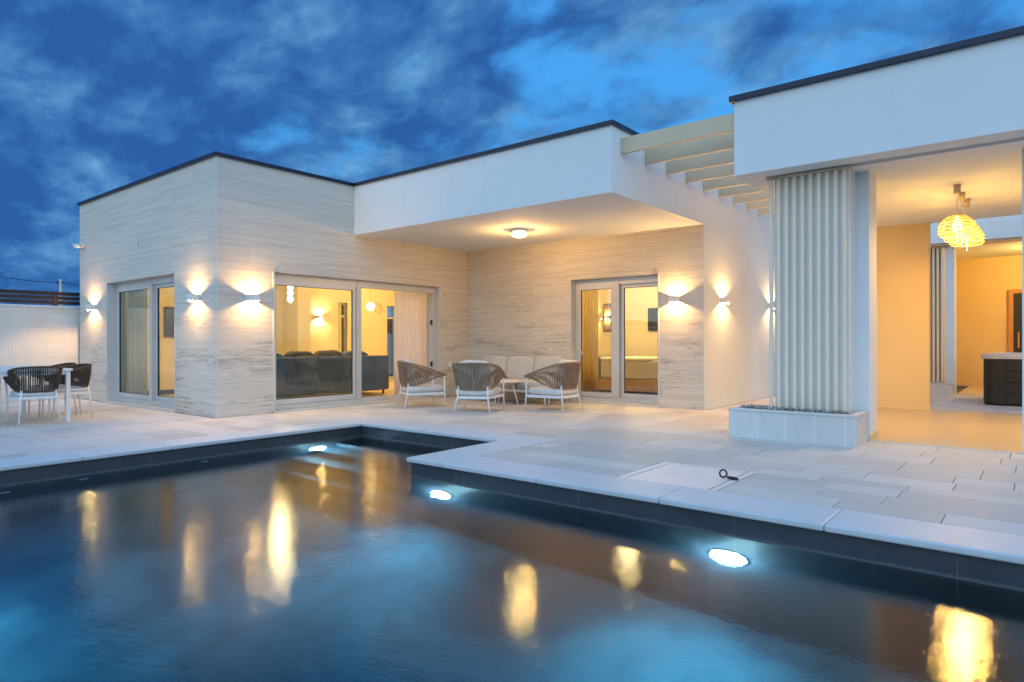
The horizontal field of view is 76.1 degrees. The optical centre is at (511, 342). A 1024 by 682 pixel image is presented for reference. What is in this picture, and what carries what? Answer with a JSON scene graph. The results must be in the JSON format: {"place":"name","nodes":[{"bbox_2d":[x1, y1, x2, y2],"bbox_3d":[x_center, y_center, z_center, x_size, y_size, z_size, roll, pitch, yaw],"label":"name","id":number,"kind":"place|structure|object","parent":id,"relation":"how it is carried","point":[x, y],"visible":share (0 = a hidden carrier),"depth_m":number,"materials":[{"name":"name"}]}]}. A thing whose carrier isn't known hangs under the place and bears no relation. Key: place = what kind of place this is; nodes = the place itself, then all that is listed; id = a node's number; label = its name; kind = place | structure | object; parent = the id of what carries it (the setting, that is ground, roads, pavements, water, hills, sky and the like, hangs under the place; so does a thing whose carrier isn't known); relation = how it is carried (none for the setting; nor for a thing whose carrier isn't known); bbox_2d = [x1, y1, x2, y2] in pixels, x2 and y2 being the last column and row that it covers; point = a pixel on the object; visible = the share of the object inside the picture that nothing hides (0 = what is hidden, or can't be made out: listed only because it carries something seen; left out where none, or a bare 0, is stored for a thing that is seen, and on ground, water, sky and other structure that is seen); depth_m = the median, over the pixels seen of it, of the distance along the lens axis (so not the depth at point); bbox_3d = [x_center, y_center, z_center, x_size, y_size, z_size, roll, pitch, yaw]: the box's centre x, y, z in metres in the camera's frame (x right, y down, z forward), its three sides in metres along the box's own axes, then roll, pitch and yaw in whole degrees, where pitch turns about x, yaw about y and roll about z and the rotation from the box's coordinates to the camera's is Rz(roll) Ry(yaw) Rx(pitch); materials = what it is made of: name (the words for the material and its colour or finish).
{"place":"outdoors","nodes":[
{"label":"outdoors","id":0,"kind":"place"},
{"bbox_2d":[147,370,173,394],"bbox_3d":[-7.170,0.845,13.891,0.420,0.480,2.000,0,0,39],"label":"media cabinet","id":1,"kind":"object","parent":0,"point":[166,382],"visible":0.05,"depth_m":13.57,"materials":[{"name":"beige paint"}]},
{"bbox_2d":[387,319,391,373],"bbox_3d":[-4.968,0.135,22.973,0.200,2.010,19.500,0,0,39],"label":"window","id":2,"kind":"structure","parent":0,"point":[389,337],"depth_m":23.55,"materials":[{"name":"glass"}]},
{"bbox_2d":[0,394,1023,535],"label":"terrace","id":3,"kind":"structure","parent":0,"point":[977,489],"depth_m":6.83,"materials":[{"name":"tile"}]},
{"bbox_2d":[3,366,62,426],"bbox_3d":[-6.476,0.714,8.870,0.544,0.794,0.629,0,0,39],"label":"dining chair","id":4,"kind":"object","parent":3,"relation":"on","point":[13,380],"visible":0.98,"depth_m":8.71,"materials":[{"name":"brown wicker"}]},
{"bbox_2d":[0,365,72,421],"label":"dining table","id":5,"kind":"object","parent":3,"relation":"on","point":[4,372],"visible":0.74,"depth_m":9.15,"materials":[{"name":"white metal"}]},
{"bbox_2d":[28,362,76,416],"bbox_3d":[-7.066,0.715,10.077,0.629,0.794,0.544,0,0,39],"label":"dining chair","id":6,"kind":"object","parent":3,"relation":"on","point":[64,365],"visible":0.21,"depth_m":10.04,"materials":[{"name":"brown wicker"}]},
{"bbox_2d":[42,363,92,420],"bbox_3d":[-6.527,0.714,9.615,0.629,0.794,0.544,0,0,39],"label":"dining chair","id":7,"kind":"object","parent":3,"relation":"on","point":[81,373],"visible":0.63,"depth_m":9.57,"materials":[{"name":"brown wicker"}]},
{"bbox_2d":[396,359,446,407],"bbox_3d":[-1.589,0.690,11.302,0.734,0.822,0.796,0,0,-24],"label":"lounge chair","id":8,"kind":"object","parent":3,"relation":"on","point":[408,373],"visible":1,"depth_m":11.02,"materials":[{"name":"beige wicker"}]},
{"bbox_2d":[77,119,774,417],"bbox_3d":[-0.905,-0.829,14.024,10.720,3.902,11.315,0,0,39],"label":"villa","id":9,"kind":"object","parent":3,"relation":"on","point":[632,238],"visible":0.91,"depth_m":11.01,"materials":[{"name":"stone"}]},
{"bbox_2d":[72,243,83,247],"bbox_3d":[-8.483,-1.888,12.808,0.237,0.126,0.165,0,0,39],"label":"security camera","id":10,"kind":"object","parent":9,"relation":"attached to","point":[75,245],"visible":1,"depth_m":12.74,"materials":[{"name":"white plastic"}]},
{"bbox_2d":[86,304,95,310],"bbox_3d":[-8.021,-0.656,12.463,0.160,0.123,0.123,0,0,39],"label":"wall sconce","id":11,"kind":"object","parent":9,"relation":"attached to","point":[90,307],"depth_m":12.41,"materials":[{"name":"white metal"}]},
{"bbox_2d":[125,290,146,393],"bbox_3d":[-7.272,-0.260,12.338,1.782,2.650,0.062,0,0,38],"label":"curtain","id":12,"kind":"object","parent":9,"relation":"hanging from","point":[135,341],"visible":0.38,"depth_m":12.05,"materials":[{"name":"white fabric"}]},
{"bbox_2d":[117,276,173,407],"bbox_3d":[-6.294,-0.007,11.429,2.775,2.180,0.147,0,0,39],"label":"sliding door","id":13,"kind":"structure","parent":9,"relation":"in","point":[154,285],"depth_m":11.32,"materials":[{"name":"metal"}]},
{"bbox_2d":[165,307,173,336],"bbox_3d":[-7.039,-0.435,14.348,0.055,0.640,1.100,0,0,39],"label":"television","id":14,"kind":"object","parent":9,"relation":"attached to","point":[169,321],"visible":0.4,"depth_m":13.97,"materials":[{"name":"black glass"}]},
{"bbox_2d":[187,294,199,301],"bbox_3d":[-4.801,-0.663,9.862,0.160,0.123,0.123,0,0,39],"label":"wall sconce","id":15,"kind":"object","parent":9,"relation":"attached to","point":[193,297],"depth_m":9.81,"materials":[{"name":"white metal"}]},
{"bbox_2d":[246,294,259,301],"bbox_3d":[-3.926,-0.665,9.918,0.123,0.123,0.160,0,0,39],"label":"wall sconce","id":16,"kind":"object","parent":9,"relation":"attached to","point":[253,297],"depth_m":9.87,"materials":[{"name":"white metal"}]},
{"bbox_2d":[287,286,292,302],"bbox_3d":[-4.408,-1.213,13.007,0.099,0.855,0.100,0,0,-6],"label":"bubble lamp","id":17,"kind":"object","parent":9,"relation":"hanging from","point":[289,291],"visible":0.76,"depth_m":12.99,"materials":[{"name":"white glass"}]},
{"bbox_2d":[316,315,323,319],"bbox_3d":[-4.950,-0.638,16.877,0.123,0.123,0.160,0,0,39],"label":"wall sconce","id":18,"kind":"object","parent":9,"relation":"attached to","point":[320,317],"depth_m":16.84,"materials":[{"name":"white metal"}]},
{"bbox_2d":[276,350,388,396],"bbox_3d":[-4.175,0.617,12.757,1.070,0.923,3.700,0,0,39],"label":"living room sofa","id":19,"kind":"object","parent":9,"relation":"on","point":[300,373],"visible":0.52,"depth_m":12.64,"materials":[{"name":"grey fabric"}]},
{"bbox_2d":[338,302,346,352],"bbox_3d":[-4.634,-0.015,17.594,0.060,2.150,0.450,0,0,39],"label":"window","id":20,"kind":"structure","parent":9,"relation":"in","point":[342,307],"depth_m":17.67,"materials":[{"name":"metal"}]},
{"bbox_2d":[275,273,434,409],"bbox_3d":[-2.737,-0.014,11.787,0.147,2.180,3.640,0,0,39],"label":"sliding door","id":21,"kind":"structure","parent":9,"relation":"in","point":[355,286],"depth_m":11.62,"materials":[{"name":"metal"}]},
{"bbox_2d":[366,289,382,313],"bbox_3d":[-3.325,-1.162,15.912,0.234,0.962,0.462,0,0,39],"label":"globe pendant","id":22,"kind":"object","parent":9,"relation":"hanging from","point":[370,306],"visible":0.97,"depth_m":15.78,"materials":[{"name":"white glass"}]},
{"bbox_2d":[387,306,393,378],"bbox_3d":[-3.566,-0.017,18.916,0.060,2.150,0.490,0,0,39],"label":"window","id":23,"kind":"structure","parent":9,"relation":"in","point":[390,377],"depth_m":19.04,"materials":[{"name":"glass"}]},
{"bbox_2d":[394,291,426,394],"bbox_3d":[-2.007,-0.271,13.266,0.058,2.650,0.924,0,0,43],"label":"curtain","id":24,"kind":"object","parent":9,"relation":"hanging from","point":[410,325],"visible":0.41,"depth_m":13.19,"materials":[{"name":"white fabric"}]},
{"bbox_2d":[510,228,527,237],"bbox_3d":[0.122,-1.822,10.979,0.300,0.126,0.300,0,0,39],"label":"porch ceiling lamp","id":25,"kind":"object","parent":9,"relation":"attached to","point":[519,233],"visible":1,"depth_m":10.89,"materials":[{"name":"white glass"}]},
{"bbox_2d":[582,290,597,391],"bbox_3d":[1.489,-0.278,12.434,0.372,2.650,0.062,0,0,42],"label":"curtain","id":26,"kind":"object","parent":9,"relation":"hanging from","point":[590,333],"visible":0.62,"depth_m":12.42,"materials":[{"name":"white fabric"}]},
{"bbox_2d":[604,304,610,330],"bbox_3d":[2.398,-0.625,16.395,0.230,0.680,0.033,0,0,39],"label":"wall sconce","id":27,"kind":"object","parent":9,"relation":"attached to","point":[607,321],"depth_m":16.38,"materials":[{"name":"plastic"}]},
{"bbox_2d":[576,275,657,404],"bbox_3d":[1.888,-0.041,11.670,1.772,2.215,0.209,0,0,39],"label":"sliding door","id":28,"kind":"structure","parent":9,"relation":"in","point":[617,286],"depth_m":11.66,"materials":[{"name":"metal"}]},
{"bbox_2d":[582,355,657,392],"bbox_3d":[2.638,0.657,14.453,2.260,0.695,1.940,0,0,39],"label":"bed","id":29,"kind":"object","parent":9,"relation":"on","point":[641,373],"visible":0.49,"depth_m":13.38,"materials":[{"name":"beige fabric"}]},
{"bbox_2d":[648,308,657,330],"bbox_3d":[3.534,-0.547,15.485,0.680,0.540,0.060,0,0,39],"label":"television","id":30,"kind":"object","parent":9,"relation":"attached to","point":[652,319],"visible":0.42,"depth_m":15.59,"materials":[{"name":"black glass"}]},
{"bbox_2d":[668,295,680,302],"bbox_3d":[2.660,-0.699,10.724,0.160,0.123,0.123,0,0,39],"label":"wall sconce","id":31,"kind":"object","parent":9,"relation":"attached to","point":[676,298],"depth_m":10.68,"materials":[{"name":"white metal"}]},
{"bbox_2d":[621,113,774,219],"bbox_3d":[3.852,-2.528,10.262,1.481,0.200,5.973,0,0,39],"label":"pergola","id":32,"kind":"object","parent":9,"relation":"attached to","point":[700,150],"visible":0.51,"depth_m":8.74,"materials":[{"name":"white paint"}]},
{"bbox_2d":[720,297,730,303],"bbox_3d":[3.600,-0.701,11.026,0.123,0.123,0.160,0,0,39],"label":"wall sconce","id":33,"kind":"object","parent":9,"relation":"attached to","point":[725,300],"depth_m":10.97,"materials":[{"name":"white metal"}]},
{"bbox_2d":[452,360,504,412],"bbox_3d":[-0.547,0.688,10.512,0.796,0.822,0.734,0,0,14],"label":"lounge chair","id":34,"kind":"object","parent":3,"relation":"on","point":[474,379],"visible":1,"depth_m":10.22,"materials":[{"name":"fabric"}]},
{"bbox_2d":[493,380,521,405],"bbox_3d":[-0.148,0.886,11.433,0.630,0.426,0.630,0,0,39],"label":"coffee table","id":35,"kind":"object","parent":3,"relation":"on","point":[512,381],"visible":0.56,"depth_m":11.39,"materials":[{"name":"white metal"}]},
{"bbox_2d":[460,356,567,405],"bbox_3d":[0.013,0.676,12.142,2.030,0.838,0.760,0,0,39],"label":"outdoor sofa","id":36,"kind":"object","parent":3,"relation":"on","point":[516,367],"visible":0.51,"depth_m":12.14,"materials":[{"name":"grey fabric"}]},
{"bbox_2d":[524,360,582,412],"bbox_3d":[0.698,0.685,10.621,0.734,0.822,0.796,0,0,37],"label":"lounge chair","id":37,"kind":"object","parent":3,"relation":"on","point":[565,374],"visible":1,"depth_m":10.36,"materials":[{"name":"fabric"}]},
{"bbox_2d":[618,462,754,490],"bbox_3d":[1.443,1.111,5.411,0.818,0.032,0.883,0,0,39],"label":"access hatch","id":38,"kind":"object","parent":3,"relation":"in","point":[697,477],"visible":0.71,"depth_m":5.40,"materials":[{"name":"stone"}]},
{"bbox_2d":[719,469,738,480],"bbox_3d":[1.737,1.063,5.241,0.160,0.079,0.055,0,0,45],"label":"lifting ring","id":39,"kind":"object","parent":38,"relation":"on","point":[730,477],"visible":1,"depth_m":5.25,"materials":[{"name":"black metal"}]},
{"bbox_2d":[728,404,868,447],"bbox_3d":[3.224,0.926,7.416,1.357,0.335,0.612,0,0,39],"label":"stone planter","id":40,"kind":"object","parent":3,"relation":"on","point":[842,430],"visible":0.88,"depth_m":7.13,"materials":[{"name":"stone"}]},
{"bbox_2d":[740,404,848,413],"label":"pebbles","id":41,"kind":"object","parent":40,"relation":"on","point":[752,406],"visible":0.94,"depth_m":7.29,"materials":[{"name":"grey gravel"}]},
{"bbox_2d":[767,165,850,410],"bbox_3d":[3.282,-0.574,7.264,0.870,2.630,0.059,0,0,39],"label":"slat screen","id":42,"kind":"object","parent":40,"relation":"on","point":[802,175],"visible":0.91,"depth_m":7.24,"materials":[{"name":"beige metal"}]},
{"bbox_2d":[729,26,1023,453],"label":"pavilion","id":43,"kind":"structure","parent":3,"relation":"on","point":[912,139],"depth_m":7.29,"materials":[{"name":"paint"}]},
{"bbox_2d":[937,184,976,241],"bbox_3d":[5.373,-1.554,7.901,0.402,0.685,0.402,0,0,39],"label":"pendant lamp","id":44,"kind":"object","parent":43,"relation":"hanging from","point":[958,225],"visible":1,"depth_m":7.85,"materials":[{"name":"beige wicker"}]},
{"bbox_2d":[944,192,981,242],"bbox_3d":[5.699,-1.554,8.288,0.402,0.685,0.402,0,0,10],"label":"pendant lamp","id":45,"kind":"object","parent":43,"relation":"hanging from","point":[962,198],"visible":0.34,"depth_m":8.26,"materials":[{"name":"beige wicker"}]},
{"bbox_2d":[949,198,984,250],"bbox_3d":[6.016,-1.555,8.662,0.402,0.685,0.402,0,0,-18],"label":"pendant lamp","id":46,"kind":"object","parent":43,"relation":"hanging from","point":[966,202],"visible":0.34,"depth_m":8.63,"materials":[{"name":"beige wicker"}]},
{"bbox_2d":[1008,289,1021,351],"bbox_3d":[12.192,-0.089,15.135,1.130,2.314,0.110,0,0,39],"label":"door","id":47,"kind":"structure","parent":43,"relation":"in","point":[1014,295],"depth_m":15.41,"materials":[{"name":"orange wood"}]},
{"bbox_2d":[931,382,953,395],"bbox_3d":[8.832,0.957,13.530,0.519,0.250,0.312,0,0,39],"label":"stone planter","id":48,"kind":"object","parent":3,"relation":"on","point":[940,388],"visible":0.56,"depth_m":13.37,"materials":[{"name":"stone"}]},
{"bbox_2d":[931,246,944,381],"bbox_3d":[8.763,-0.576,13.533,0.310,2.795,0.059,0,0,39],"label":"slat screen","id":49,"kind":"object","parent":48,"relation":"on","point":[933,311],"visible":0.76,"depth_m":13.50,"materials":[{"name":"beige metal"}]},
{"bbox_2d":[981,352,1021,405],"bbox_3d":[9.605,0.633,11.460,2.180,0.877,2.120,0,0,39],"label":"hot tub","id":50,"kind":"object","parent":3,"relation":"on","point":[1002,378],"visible":1,"depth_m":11.16,"materials":[{"name":"black plastic"}]},
{"bbox_2d":[82,374,968,460],"bbox_3d":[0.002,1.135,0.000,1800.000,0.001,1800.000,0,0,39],"label":"ground","id":51,"kind":"structure","parent":0,"point":[960,388],"depth_m":14.81,"materials":[{"name":"beige tile"}]},
{"bbox_2d":[0,304,79,402],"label":"boundary wall","id":52,"kind":"structure","parent":51,"relation":"on","point":[37,335],"depth_m":12.58,"materials":[{"name":"stone"}]},
{"bbox_2d":[0,289,79,305],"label":"slatted fence","id":53,"kind":"object","parent":52,"relation":"on","point":[54,298],"visible":0.6,"depth_m":12.69,"materials":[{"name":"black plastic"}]},
{"bbox_2d":[56,279,64,305],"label":"utility pole","id":54,"kind":"object","parent":51,"relation":"on","point":[60,285],"visible":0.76,"depth_m":59.93,"materials":[{"name":"grey concrete"}]},
{"bbox_2d":[0,276,79,285],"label":"overhead cable","id":55,"kind":"object","parent":54,"relation":"attached to","point":[35,281],"visible":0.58,"depth_m":60.04,"materials":[{"name":"black plastic"}]},
{"bbox_2d":[0,418,1023,564],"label":"pool coping","id":56,"kind":"object","parent":51,"relation":"on","point":[999,546],"visible":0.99,"depth_m":4.91,"materials":[{"name":"stone"}]},
{"bbox_2d":[0,426,1023,591],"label":"pool basin","id":57,"kind":"object","parent":51,"relation":"in","point":[996,573],"visible":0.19,"depth_m":4.83,"materials":[{"name":"tile"}]},
{"bbox_2d":[0,436,1023,681],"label":"pool water","id":58,"kind":"structure","parent":57,"relation":"in","point":[362,558],"depth_m":3.34,"materials":[{"name":"blue liquid"}]}
]}

